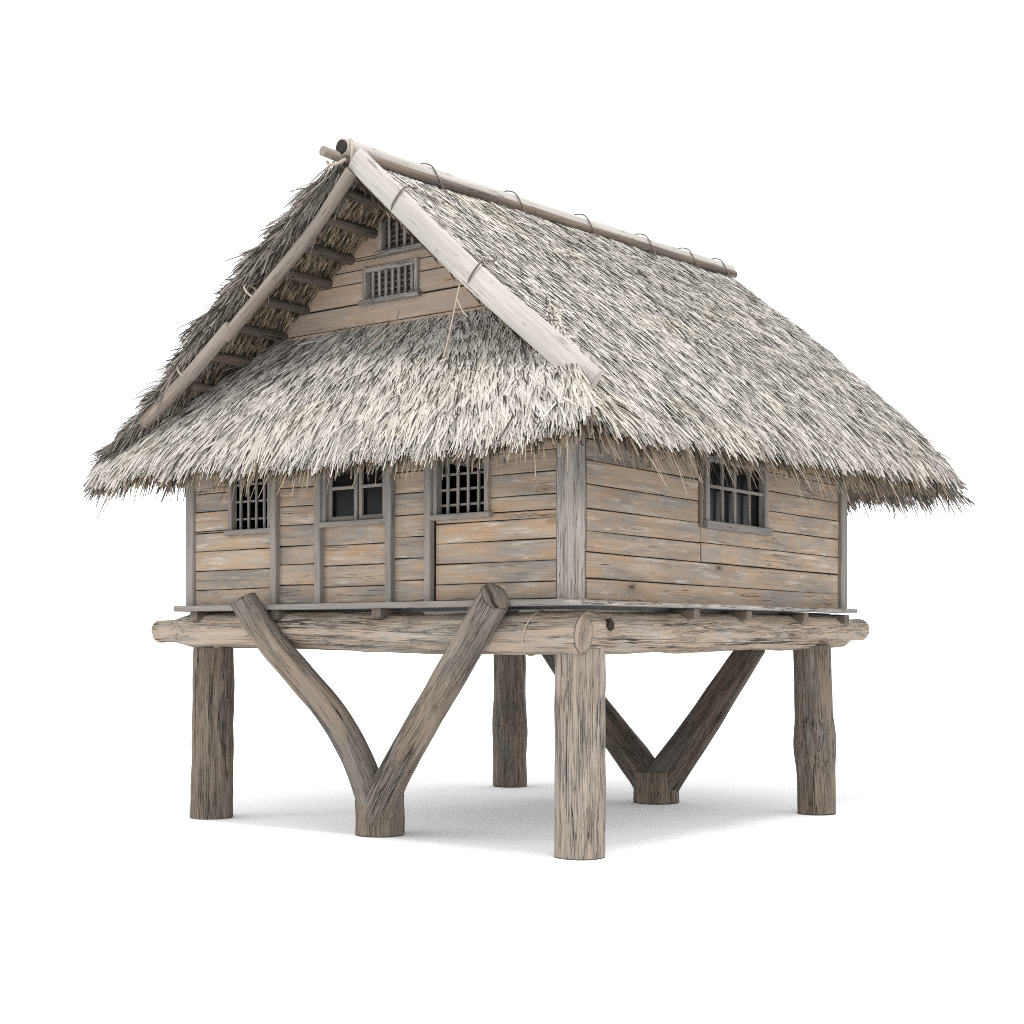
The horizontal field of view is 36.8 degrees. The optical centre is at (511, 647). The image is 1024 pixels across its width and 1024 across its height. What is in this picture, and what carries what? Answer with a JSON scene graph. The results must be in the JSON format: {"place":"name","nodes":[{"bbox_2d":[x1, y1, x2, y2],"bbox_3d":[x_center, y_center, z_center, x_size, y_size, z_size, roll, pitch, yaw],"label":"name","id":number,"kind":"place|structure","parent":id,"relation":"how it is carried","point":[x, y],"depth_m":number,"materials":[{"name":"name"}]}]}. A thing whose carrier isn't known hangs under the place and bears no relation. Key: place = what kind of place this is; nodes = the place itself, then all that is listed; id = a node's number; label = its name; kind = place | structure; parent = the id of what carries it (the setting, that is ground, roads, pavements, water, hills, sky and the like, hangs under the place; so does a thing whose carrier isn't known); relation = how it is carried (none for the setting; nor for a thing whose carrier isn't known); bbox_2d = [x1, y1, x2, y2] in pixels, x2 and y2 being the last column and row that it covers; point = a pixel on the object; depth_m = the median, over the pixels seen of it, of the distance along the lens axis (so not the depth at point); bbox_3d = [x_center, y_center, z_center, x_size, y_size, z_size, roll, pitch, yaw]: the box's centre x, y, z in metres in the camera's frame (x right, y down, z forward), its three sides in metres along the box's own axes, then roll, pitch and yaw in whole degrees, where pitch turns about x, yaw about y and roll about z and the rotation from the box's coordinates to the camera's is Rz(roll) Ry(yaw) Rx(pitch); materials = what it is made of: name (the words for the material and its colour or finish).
{"place":"outdoors","nodes":[
{"label":"outdoors","id":0,"kind":"place"},
{"bbox_2d":[0,650,1023,1023],"bbox_3d":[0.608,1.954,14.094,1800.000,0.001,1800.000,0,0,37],"label":"ground","id":1,"kind":"structure","parent":0,"point":[732,886],"depth_m":14.05,"materials":[{"name":"white"}]},
{"bbox_2d":[0,0,1023,650],"label":"sky","id":2,"kind":"structure","parent":0,"point":[860,163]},
{"bbox_2d":[79,138,984,860],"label":"stilt house","id":3,"kind":"structure","parent":0,"point":[389,402],"depth_m":15.90,"materials":[{"name":"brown wood"}]},
{"bbox_2d":[224,474,269,535],"bbox_3d":[-2.820,-1.660,16.606,0.720,0.873,0.122,0,0,37],"label":"window frame","id":4,"kind":"structure","parent":3,"relation":"in","point":[232,530],"depth_m":16.65,"materials":[{"name":"grey wood"}]},
{"bbox_2d":[319,461,384,527],"bbox_3d":[-1.599,-1.670,15.700,0.960,0.853,0.120,0,0,37],"label":"window frame","id":5,"kind":"structure","parent":3,"relation":"in","point":[343,505],"depth_m":15.72,"materials":[{"name":"grey wood"}]},
{"bbox_2d":[358,258,423,305],"bbox_3d":[-1.281,-3.867,16.273,0.830,0.398,0.120,0,0,37],"label":"window frame","id":6,"kind":"structure","parent":3,"relation":"in","point":[367,299],"depth_m":16.28,"materials":[{"name":"grey wood"}]},
{"bbox_2d":[373,194,438,257],"bbox_3d":[-1.100,-4.422,16.139,0.840,0.528,0.120,0,0,37],"label":"window frame","id":7,"kind":"structure","parent":3,"relation":"in","point":[383,251],"depth_m":16.26,"materials":[{"name":"grey wood"}]},
{"bbox_2d":[429,446,494,520],"bbox_3d":[-0.487,-1.670,14.876,0.750,0.853,0.122,0,0,37],"label":"window frame","id":8,"kind":"structure","parent":3,"relation":"in","point":[437,515],"depth_m":14.92,"materials":[{"name":"grey wood"}]},
{"bbox_2d":[702,452,772,535],"bbox_3d":[2.399,-1.632,16.475,0.130,0.788,1.460,0,0,37],"label":"window frame","id":9,"kind":"structure","parent":3,"relation":"in","point":[736,507],"depth_m":16.51,"materials":[{"name":"grey wood"}]}
]}

